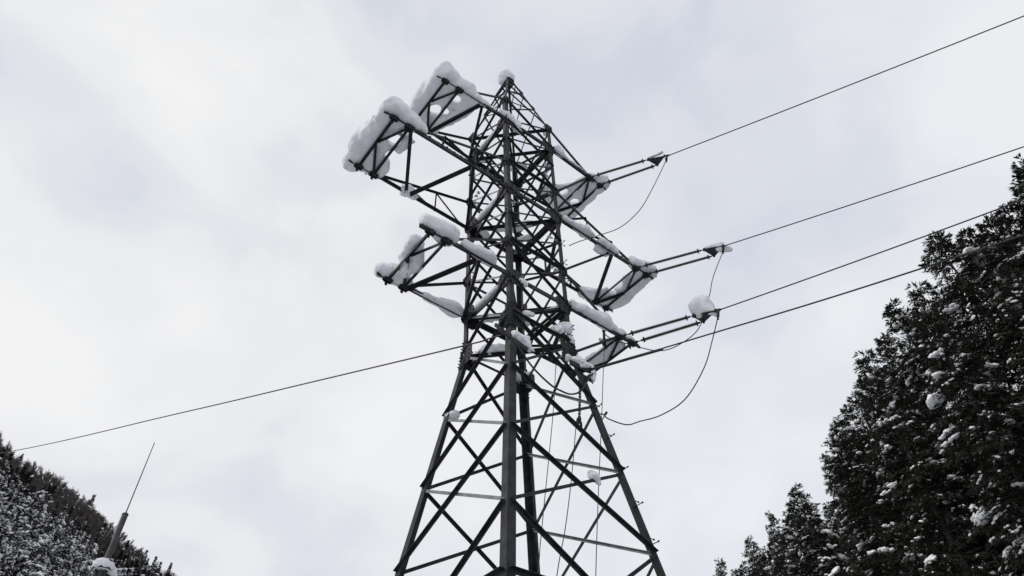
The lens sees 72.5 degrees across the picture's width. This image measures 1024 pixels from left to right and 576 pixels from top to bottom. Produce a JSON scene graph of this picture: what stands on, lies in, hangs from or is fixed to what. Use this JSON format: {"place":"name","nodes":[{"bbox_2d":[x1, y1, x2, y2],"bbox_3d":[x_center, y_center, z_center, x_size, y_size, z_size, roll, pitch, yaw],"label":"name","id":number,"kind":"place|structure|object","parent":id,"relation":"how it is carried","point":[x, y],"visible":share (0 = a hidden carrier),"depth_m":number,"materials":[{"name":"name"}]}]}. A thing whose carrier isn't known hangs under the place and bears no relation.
{"place":"outdoors","nodes":[
{"label":"outdoors","id":0,"kind":"place"},
{"bbox_2d":[0,479,140,575],"bbox_3d":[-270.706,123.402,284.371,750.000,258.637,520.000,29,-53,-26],"label":"hillside","id":1,"kind":"structure","parent":0,"point":[87,546],"depth_m":339.49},
{"bbox_2d":[0,538,12,569],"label":"spruce tree","id":2,"kind":"object","parent":1,"relation":"on","point":[6,546],"visible":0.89,"depth_m":265.05,"materials":[{"name":"grey plant"}]},
{"bbox_2d":[0,510,15,544],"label":"spruce tree","id":3,"kind":"object","parent":1,"relation":"on","point":[8,523],"visible":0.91,"depth_m":286.52,"materials":[{"name":"grey plant"}]},
{"bbox_2d":[0,499,15,533],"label":"spruce tree","id":4,"kind":"object","parent":1,"relation":"on","point":[9,511],"visible":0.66,"depth_m":298.25,"materials":[{"name":"grey plant"}]},
{"bbox_2d":[0,484,17,510],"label":"spruce tree","id":5,"kind":"object","parent":1,"relation":"on","point":[8,495],"visible":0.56,"depth_m":316.41,"materials":[{"name":"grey plant"}]},
{"bbox_2d":[0,493,20,518],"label":"spruce tree","id":6,"kind":"object","parent":1,"relation":"on","point":[17,501],"visible":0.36,"depth_m":305.71,"materials":[{"name":"grey plant"}]},
{"bbox_2d":[1,520,20,546],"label":"spruce tree","id":7,"kind":"object","parent":1,"relation":"on","point":[3,542],"visible":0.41,"depth_m":281.77,"materials":[{"name":"grey plant"}]},
{"bbox_2d":[3,539,21,570],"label":"spruce tree","id":8,"kind":"object","parent":1,"relation":"on","point":[15,556],"visible":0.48,"depth_m":271.84,"materials":[{"name":"grey plant"}]},
{"bbox_2d":[9,526,34,565],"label":"spruce tree","id":9,"kind":"object","parent":1,"relation":"on","point":[25,542],"visible":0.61,"depth_m":279.51,"materials":[{"name":"grey plant"}]},
{"bbox_2d":[11,518,32,553],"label":"spruce tree","id":10,"kind":"object","parent":1,"relation":"on","point":[27,526],"visible":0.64,"depth_m":285.85,"materials":[{"name":"grey plant"}]},
{"bbox_2d":[16,485,30,516],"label":"spruce tree","id":11,"kind":"object","parent":1,"relation":"on","point":[22,501],"visible":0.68,"depth_m":318.62,"materials":[{"name":"grey plant"}]},
{"bbox_2d":[11,536,39,575],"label":"spruce tree","id":12,"kind":"object","parent":1,"relation":"on","point":[24,556],"visible":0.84,"depth_m":272.15,"materials":[{"name":"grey plant"}]},
{"bbox_2d":[17,546,39,575],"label":"spruce tree","id":13,"kind":"object","parent":1,"relation":"on","point":[29,564],"visible":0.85,"depth_m":268.24,"materials":[{"name":"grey plant"}]},
{"bbox_2d":[18,494,39,523],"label":"spruce tree","id":14,"kind":"object","parent":1,"relation":"on","point":[29,510],"visible":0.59,"depth_m":315.50,"materials":[{"name":"grey plant"}]},
{"bbox_2d":[16,506,44,538],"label":"spruce tree","id":15,"kind":"object","parent":1,"relation":"on","point":[37,514],"visible":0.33,"depth_m":308.41,"materials":[{"name":"grey plant"}]},
{"bbox_2d":[27,550,44,575],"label":"spruce tree","id":16,"kind":"object","parent":1,"relation":"on","point":[39,557],"visible":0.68,"depth_m":273.96,"materials":[{"name":"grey plant"}]},
{"bbox_2d":[29,557,46,575],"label":"spruce tree","id":17,"kind":"object","parent":1,"relation":"on","point":[41,568],"visible":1,"depth_m":266.23,"materials":[{"name":"grey plant"}]},
{"bbox_2d":[30,528,49,558],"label":"spruce tree","id":18,"kind":"object","parent":1,"relation":"on","point":[44,535],"visible":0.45,"depth_m":291.16,"materials":[{"name":"grey plant"}]},
{"bbox_2d":[34,486,46,511],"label":"spruce tree","id":19,"kind":"object","parent":1,"relation":"on","point":[41,496],"visible":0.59,"depth_m":329.48,"materials":[{"name":"grey plant"}]},
{"bbox_2d":[42,520,56,548],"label":"spruce tree","id":20,"kind":"object","parent":1,"relation":"on","point":[51,531],"visible":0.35,"depth_m":304.05,"materials":[{"name":"grey plant"}]},
{"bbox_2d":[48,545,67,574],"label":"spruce tree","id":21,"kind":"object","parent":1,"relation":"on","point":[60,555],"visible":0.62,"depth_m":292.68,"materials":[{"name":"grey plant"}]},
{"bbox_2d":[51,515,65,540],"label":"spruce tree","id":22,"kind":"object","parent":1,"relation":"on","point":[58,527],"visible":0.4,"depth_m":317.70,"materials":[{"name":"grey plant"}]},
{"bbox_2d":[55,522,77,558],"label":"spruce tree","id":23,"kind":"object","parent":1,"relation":"on","point":[69,536],"visible":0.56,"depth_m":311.55,"materials":[{"name":"grey plant"}]},
{"bbox_2d":[72,532,88,567],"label":"spruce tree","id":24,"kind":"object","parent":1,"relation":"on","point":[80,552],"visible":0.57,"depth_m":312.96,"materials":[{"name":"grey plant"}]},
{"bbox_2d":[76,548,88,575],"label":"spruce tree","id":25,"kind":"object","parent":1,"relation":"on","point":[85,554],"visible":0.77,"depth_m":305.53,"materials":[{"name":"grey plant"}]},
{"bbox_2d":[0,448,172,575],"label":"forest","id":26,"kind":"object","parent":1,"relation":"on","point":[24,484],"visible":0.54,"depth_m":345.91,"materials":[{"name":"plant"}]},
{"bbox_2d":[0,430,175,575],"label":"ridge wood","id":27,"kind":"object","parent":1,"relation":"on","point":[73,498],"visible":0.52,"depth_m":368.11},
{"bbox_2d":[80,553,95,575],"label":"spruce tree","id":28,"kind":"object","parent":1,"relation":"on","point":[88,570],"visible":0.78,"depth_m":302.61,"materials":[{"name":"grey plant"}]},
{"bbox_2d":[0,0,1023,575],"label":"sky","id":29,"kind":"structure","parent":0,"point":[184,226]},
{"bbox_3d":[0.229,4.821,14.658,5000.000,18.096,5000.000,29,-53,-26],"label":"ground","id":30,"kind":"structure","parent":0,"visible":0},
{"bbox_2d":[91,442,154,575],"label":"antenna mast","id":31,"kind":"object","parent":30,"relation":"on","point":[116,536],"visible":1,"depth_m":12.64,"materials":[{"name":"metal"}]},
{"bbox_2d":[92,557,116,575],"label":"snow cap","id":32,"kind":"object","parent":31,"relation":"attached to","point":[105,562],"visible":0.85,"depth_m":12.21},
{"bbox_2d":[348,76,665,575],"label":"transmission tower","id":33,"kind":"structure","parent":30,"relation":"on","point":[511,316],"depth_m":18.00,"materials":[{"name":"metal"}]},
{"bbox_2d":[0,334,502,453],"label":"fibre cable","id":34,"kind":"object","parent":33,"relation":"attached to","point":[285,388],"visible":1,"depth_m":20.94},
{"bbox_2d":[342,95,427,178],"bbox_3d":[-3.739,-4.213,19.946,1.476,0.638,2.775,35,-56,-30],"label":"snow cap","id":35,"kind":"object","parent":33,"relation":"on","point":[364,137],"visible":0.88,"depth_m":19.57,"materials":[{"name":"snow"}]},
{"bbox_2d":[374,262,413,286],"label":"snow cap","id":36,"kind":"object","parent":33,"relation":"on","point":[383,269],"visible":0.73,"depth_m":17.95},
{"bbox_2d":[399,184,417,199],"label":"snow cap","id":37,"kind":"object","parent":33,"relation":"on","point":[410,189],"visible":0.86,"depth_m":20.82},
{"bbox_2d":[398,234,424,277],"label":"snow cap","id":38,"kind":"object","parent":33,"relation":"on","point":[416,262],"visible":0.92,"depth_m":17.59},
{"bbox_2d":[413,288,463,317],"bbox_3d":[-2.001,0.324,18.866,1.651,0.377,0.479,29,-53,-26],"label":"snow cap","id":39,"kind":"object","parent":33,"relation":"on","point":[454,306],"visible":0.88,"depth_m":18.79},
{"bbox_2d":[419,213,459,246],"bbox_3d":[-1.773,-1.480,17.208,1.113,0.525,0.621,29,-53,-26],"label":"snow cap","id":40,"kind":"object","parent":33,"relation":"on","point":[444,228],"visible":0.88,"depth_m":16.99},
{"bbox_2d":[408,61,494,133],"bbox_3d":[-2.123,-6.081,23.561,2.444,0.676,2.600,29,-53,-26],"label":"snow cap","id":41,"kind":"object","parent":33,"relation":"on","point":[424,92],"visible":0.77,"depth_m":22.97,"materials":[{"name":"snow"}]},
{"bbox_2d":[443,410,459,418],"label":"snow cap","id":42,"kind":"object","parent":33,"relation":"on","point":[454,414],"visible":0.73,"depth_m":16.68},
{"bbox_2d":[460,239,496,266],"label":"snow cap","id":43,"kind":"object","parent":33,"relation":"on","point":[479,250],"visible":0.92,"depth_m":17.52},
{"bbox_2d":[474,285,497,309],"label":"snow cap","id":44,"kind":"object","parent":33,"relation":"on","point":[484,299],"visible":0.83,"depth_m":18.54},
{"bbox_2d":[476,196,496,220],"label":"snow cap","id":45,"kind":"object","parent":33,"relation":"on","point":[485,210],"visible":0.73,"depth_m":21.31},
{"bbox_2d":[475,343,504,354],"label":"snow cap","id":46,"kind":"object","parent":33,"relation":"on","point":[499,347],"visible":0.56,"depth_m":18.00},
{"bbox_2d":[477,220,531,242],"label":"snow cap","id":47,"kind":"object","parent":33,"relation":"on","point":[484,233],"visible":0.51,"depth_m":21.83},
{"bbox_2d":[497,69,514,84],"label":"snow cap","id":48,"kind":"object","parent":33,"relation":"on","point":[503,74],"visible":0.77,"depth_m":28.20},
{"bbox_2d":[498,108,523,135],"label":"snow cap","id":49,"kind":"object","parent":33,"relation":"on","point":[515,121],"visible":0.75,"depth_m":23.66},
{"bbox_2d":[483,305,558,327],"bbox_3d":[0.245,0.838,19.212,2.228,0.303,0.639,-7,-46,5],"label":"snow cap","id":50,"kind":"object","parent":33,"relation":"on","point":[493,320],"visible":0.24,"depth_m":19.09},
{"bbox_2d":[511,330,534,352],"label":"snow cap","id":51,"kind":"object","parent":33,"relation":"on","point":[521,338],"visible":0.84,"depth_m":16.24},
{"bbox_2d":[426,112,626,382],"bbox_3d":[0.023,-2.026,21.759,9.775,10.667,2.175,29,-53,-26],"label":"snow crust","id":52,"kind":"object","parent":33,"relation":"attached to","point":[548,236],"visible":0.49,"depth_m":22.64},
{"bbox_2d":[519,278,534,316],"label":"snow cap","id":53,"kind":"object","parent":33,"relation":"on","point":[527,312],"visible":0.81,"depth_m":17.43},
{"bbox_2d":[495,325,592,394],"bbox_3d":[0.860,1.842,16.153,3.015,1.166,0.104,27,-52,-25],"label":"power cable","id":54,"kind":"object","parent":33,"relation":"attached to","point":[528,361],"visible":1,"depth_m":15.85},
{"bbox_2d":[538,353,558,572],"bbox_3d":[0.563,6.278,13.990,2.221,14.204,0.075,29,-53,-26],"label":"down lead","id":55,"kind":"object","parent":33,"relation":"hanging from","point":[547,475],"visible":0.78,"depth_m":16.23,"materials":[{"name":"metal"}]},
{"bbox_2d":[550,321,574,343],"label":"snow cap","id":56,"kind":"object","parent":33,"relation":"on","point":[564,327],"visible":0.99,"depth_m":17.98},
{"bbox_2d":[554,145,582,169],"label":"snow cap","id":57,"kind":"object","parent":33,"relation":"on","point":[559,149],"visible":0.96,"depth_m":24.57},
{"bbox_2d":[535,172,610,217],"bbox_3d":[2.172,-3.692,25.878,2.068,0.528,2.455,29,-53,-26],"label":"snow cap","id":58,"kind":"object","parent":33,"relation":"on","point":[579,193],"visible":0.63,"depth_m":25.73,"materials":[{"name":"snow"}]},
{"bbox_2d":[562,215,594,239],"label":"snow cap","id":59,"kind":"object","parent":33,"relation":"on","point":[586,230],"visible":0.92,"depth_m":21.96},
{"bbox_2d":[576,379,582,426],"bbox_3d":[1.683,2.803,17.680,0.146,1.651,0.402,-32,-53,26],"label":"surge arrester","id":60,"kind":"object","parent":33,"relation":"attached to","point":[578,419],"visible":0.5,"depth_m":17.23,"materials":[{"name":"grey plastic"}]},
{"bbox_2d":[556,420,576,575],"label":"down lead","id":61,"kind":"object","parent":60,"relation":"hanging from","point":[568,502],"visible":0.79,"depth_m":14.85,"materials":[{"name":"metal"}]},
{"bbox_2d":[565,354,596,381],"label":"snow cap","id":62,"kind":"object","parent":33,"relation":"on","point":[581,361],"visible":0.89,"depth_m":17.21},
{"bbox_2d":[577,286,608,301],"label":"snow cap","id":63,"kind":"object","parent":33,"relation":"on","point":[590,292],"visible":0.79,"depth_m":23.90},
{"bbox_2d":[587,469,600,485],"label":"snow cap","id":64,"kind":"object","parent":33,"relation":"on","point":[592,474],"visible":0.9,"depth_m":14.25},
{"bbox_2d":[568,299,624,334],"bbox_3d":[2.363,0.792,19.447,2.136,0.432,0.470,29,-53,-26],"label":"snow cap","id":65,"kind":"object","parent":33,"relation":"on","point":[604,319],"visible":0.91,"depth_m":19.23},
{"bbox_2d":[602,330,606,348],"bbox_3d":[2.629,1.393,19.960,0.128,0.749,0.294,-22,-49,18],"label":"surge arrester","id":66,"kind":"object","parent":33,"relation":"attached to","point":[604,339],"visible":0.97,"depth_m":19.82,"materials":[{"name":"grey plastic"}]},
{"bbox_2d":[595,344,604,575],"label":"down lead","id":67,"kind":"object","parent":66,"relation":"hanging from","point":[599,472],"visible":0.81,"depth_m":15.80,"materials":[{"name":"metal"}]},
{"bbox_2d":[585,338,625,364],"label":"snow cap","id":68,"kind":"object","parent":33,"relation":"on","point":[598,359],"visible":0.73,"depth_m":20.25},
{"bbox_2d":[593,237,618,256],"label":"snow cap","id":69,"kind":"object","parent":33,"relation":"on","point":[598,249],"visible":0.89,"depth_m":22.53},
{"bbox_2d":[598,255,656,310],"bbox_3d":[3.793,-0.185,23.968,1.334,0.548,2.543,29,-53,-26],"label":"snow cap","id":70,"kind":"object","parent":33,"relation":"on","point":[627,297],"visible":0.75,"depth_m":23.73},
{"bbox_2d":[592,154,668,184],"bbox_3d":[4.236,-4.055,24.654,2.848,0.900,0.637,-21,-49,17],"label":"insulator set","id":71,"kind":"object","parent":33,"relation":"attached to","point":[656,161],"visible":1,"depth_m":24.71,"materials":[{"name":"brown plastic"}]},
{"bbox_2d":[569,161,665,245],"bbox_3d":[3.501,-2.429,22.692,3.652,4.212,1.060,-3,-46,1],"label":"jumper wire","id":72,"kind":"object","parent":71,"relation":"hanging from","point":[630,219],"visible":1,"depth_m":22.97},
{"bbox_2d":[669,15,1023,155],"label":"power line","id":73,"kind":"object","parent":71,"relation":"attached to","point":[853,83],"visible":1,"depth_m":21.11,"materials":[{"name":"metal"}]},
{"bbox_2d":[623,308,720,342],"bbox_3d":[4.448,1.164,19.224,2.781,0.580,0.584,-21,-49,18],"label":"insulator set","id":74,"kind":"object","parent":33,"relation":"attached to","point":[704,317],"visible":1,"depth_m":19.29,"materials":[{"name":"brown plastic"}]},
{"bbox_2d":[592,318,717,424],"bbox_3d":[3.666,2.395,17.879,3.667,3.092,1.443,-1,-46,-1],"label":"jumper wire","id":75,"kind":"object","parent":74,"relation":"hanging from","point":[678,404],"visible":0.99,"depth_m":17.62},
{"bbox_2d":[688,295,716,318],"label":"snow cap","id":76,"kind":"object","parent":74,"relation":"on","point":[698,305],"visible":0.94,"depth_m":18.97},
{"bbox_2d":[721,199,1023,309],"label":"power line","id":77,"kind":"object","parent":74,"relation":"attached to","point":[877,253],"visible":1,"depth_m":17.05,"materials":[{"name":"metal"}]},
{"bbox_2d":[639,244,724,273],"bbox_3d":[5.516,-0.783,22.540,2.802,0.772,0.602,-21,-49,18],"label":"insulator set","id":78,"kind":"object","parent":33,"relation":"attached to","point":[712,251],"visible":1,"depth_m":22.59,"materials":[{"name":"brown plastic"}]},
{"bbox_2d":[605,253,722,350],"bbox_3d":[4.628,0.438,20.790,4.041,3.465,0.375,-7,-46,5],"label":"jumper wire","id":79,"kind":"object","parent":78,"relation":"hanging from","point":[685,340],"visible":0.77,"depth_m":19.88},
{"bbox_2d":[705,241,732,252],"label":"snow cap","id":80,"kind":"object","parent":78,"relation":"on","point":[727,248],"visible":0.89,"depth_m":22.00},
{"bbox_2d":[724,146,1023,245],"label":"power line","id":81,"kind":"object","parent":78,"relation":"attached to","point":[878,195],"visible":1,"depth_m":19.79,"materials":[{"name":"metal"}]},
{"bbox_2d":[590,234,1023,370],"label":"fibre cable","id":82,"kind":"object","parent":33,"relation":"attached to","point":[626,359],"visible":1,"depth_m":15.00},
{"bbox_2d":[713,558,728,575],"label":"fir tree","id":83,"kind":"object","parent":30,"relation":"on","point":[720,565],"visible":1,"depth_m":56.33,"materials":[{"name":"black plant"}]},
{"bbox_2d":[738,561,749,575],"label":"fir tree","id":84,"kind":"object","parent":30,"relation":"on","point":[742,571],"visible":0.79,"depth_m":55.43,"materials":[{"name":"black plant"}]},
{"bbox_2d":[741,535,766,574],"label":"fir tree","id":85,"kind":"object","parent":30,"relation":"on","point":[749,554],"visible":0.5,"depth_m":54.16,"materials":[{"name":"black plant"}]},
{"bbox_2d":[748,562,765,575],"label":"fir tree","id":86,"kind":"object","parent":30,"relation":"on","point":[762,572],"visible":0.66,"depth_m":50.23,"materials":[{"name":"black plant"}]},
{"bbox_2d":[753,546,780,575],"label":"fir tree","id":87,"kind":"object","parent":30,"relation":"on","point":[764,564],"visible":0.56,"depth_m":52.60,"materials":[{"name":"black plant"}]},
{"bbox_2d":[764,510,786,575],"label":"fir tree","id":88,"kind":"object","parent":30,"relation":"on","point":[772,518],"visible":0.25,"depth_m":52.86,"materials":[{"name":"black plant"}]},
{"bbox_2d":[765,552,790,575],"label":"fir tree","id":89,"kind":"object","parent":30,"relation":"on","point":[777,559],"visible":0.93,"depth_m":44.20,"materials":[{"name":"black plant"}]},
{"bbox_2d":[771,528,796,575],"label":"fir tree","id":90,"kind":"object","parent":30,"relation":"on","point":[778,541],"visible":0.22,"depth_m":50.66,"materials":[{"name":"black plant"}]},
{"bbox_2d":[779,510,831,575],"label":"fir tree","id":91,"kind":"object","parent":30,"relation":"on","point":[786,539],"visible":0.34,"depth_m":40.43,"materials":[{"name":"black plant"}]},
{"bbox_2d":[784,499,831,568],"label":"fir tree","id":92,"kind":"object","parent":30,"relation":"on","point":[797,514],"visible":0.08,"depth_m":43.67,"materials":[{"name":"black plant"}]},
{"bbox_2d":[786,482,860,575],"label":"fir tree","id":93,"kind":"object","parent":30,"relation":"on","point":[822,532],"visible":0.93,"depth_m":35.04,"materials":[{"name":"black plant"}]},
{"bbox_2d":[820,501,861,574],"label":"fir tree","id":94,"kind":"object","parent":30,"relation":"on","point":[828,519],"visible":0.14,"depth_m":52.20,"materials":[{"name":"green plant"}]},
{"bbox_2d":[821,455,864,575],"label":"fir tree","id":95,"kind":"object","parent":30,"relation":"on","point":[826,482],"visible":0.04,"depth_m":45.10,"materials":[{"name":"green plant"}]},
{"bbox_2d":[828,471,885,574],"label":"fir tree","id":96,"kind":"object","parent":30,"relation":"on","point":[832,503],"visible":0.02,"depth_m":40.14,"materials":[{"name":"green plant"}]},
{"bbox_2d":[829,415,901,575],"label":"fir tree","id":97,"kind":"object","parent":30,"relation":"on","point":[840,423],"visible":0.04,"depth_m":38.57,"materials":[{"name":"green plant"}]},
{"bbox_2d":[819,426,944,575],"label":"fir tree","id":98,"kind":"object","parent":30,"relation":"on","point":[868,553],"visible":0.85,"depth_m":30.47,"materials":[{"name":"green plant"}]},
{"bbox_2d":[839,390,933,575],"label":"fir tree","id":99,"kind":"object","parent":30,"relation":"on","point":[859,432],"visible":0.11,"depth_m":37.50,"materials":[{"name":"green plant"}]},
{"bbox_2d":[852,348,976,571],"bbox_3d":[19.308,12.647,28.689,9.871,26.656,9.794,9,-47,-10],"label":"fir tree","id":100,"kind":"object","parent":30,"relation":"on","point":[866,360],"visible":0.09,"depth_m":36.49,"materials":[{"name":"green plant"}]},
{"bbox_2d":[858,376,1023,575],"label":"fir tree","id":101,"kind":"object","parent":30,"relation":"on","point":[914,472],"visible":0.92,"depth_m":25.59,"materials":[{"name":"green plant"}]},
{"bbox_2d":[873,331,1011,575],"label":"fir tree","id":102,"kind":"object","parent":30,"relation":"on","point":[891,356],"visible":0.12,"depth_m":34.44,"materials":[{"name":"green plant"}]},
{"bbox_2d":[881,298,1023,572],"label":"fir tree","id":103,"kind":"object","parent":30,"relation":"on","point":[909,360],"visible":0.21,"depth_m":31.17,"materials":[{"name":"green plant"}]},
{"bbox_2d":[904,278,1023,574],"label":"fir tree","id":104,"kind":"object","parent":30,"relation":"on","point":[922,301],"visible":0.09,"depth_m":30.05,"materials":[{"name":"green plant"}]},
{"bbox_2d":[911,312,1023,575],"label":"fir tree","id":105,"kind":"object","parent":30,"relation":"on","point":[1000,406],"visible":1,"depth_m":22.55,"materials":[{"name":"green plant"}]},
{"bbox_2d":[917,229,1023,533],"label":"fir tree","id":106,"kind":"object","parent":30,"relation":"on","point":[1004,359],"visible":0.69,"depth_m":27.34,"materials":[{"name":"green plant"}]},
{"bbox_2d":[952,225,1023,385],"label":"fir tree","id":107,"kind":"object","parent":30,"relation":"on","point":[969,235],"visible":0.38,"depth_m":27.88,"materials":[{"name":"green plant"}]},
{"bbox_2d":[974,212,1023,344],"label":"fir tree","id":108,"kind":"object","parent":30,"relation":"on","point":[1014,259],"visible":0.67,"depth_m":27.78,"materials":[{"name":"green plant"}]},
{"bbox_2d":[994,200,1023,268],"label":"fir tree","id":109,"kind":"object","parent":30,"relation":"on","point":[1012,209],"visible":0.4,"depth_m":29.13,"materials":[{"name":"green plant"}]},
{"bbox_2d":[1002,268,1023,365],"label":"fir tree","id":110,"kind":"object","parent":30,"relation":"on","point":[1013,311],"visible":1,"depth_m":21.71,"materials":[{"name":"green plant"}]},
{"bbox_2d":[1007,152,1023,214],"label":"fir tree","id":111,"kind":"object","parent":30,"relation":"on","point":[1018,171],"visible":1,"depth_m":28.30,"materials":[{"name":"green plant"}]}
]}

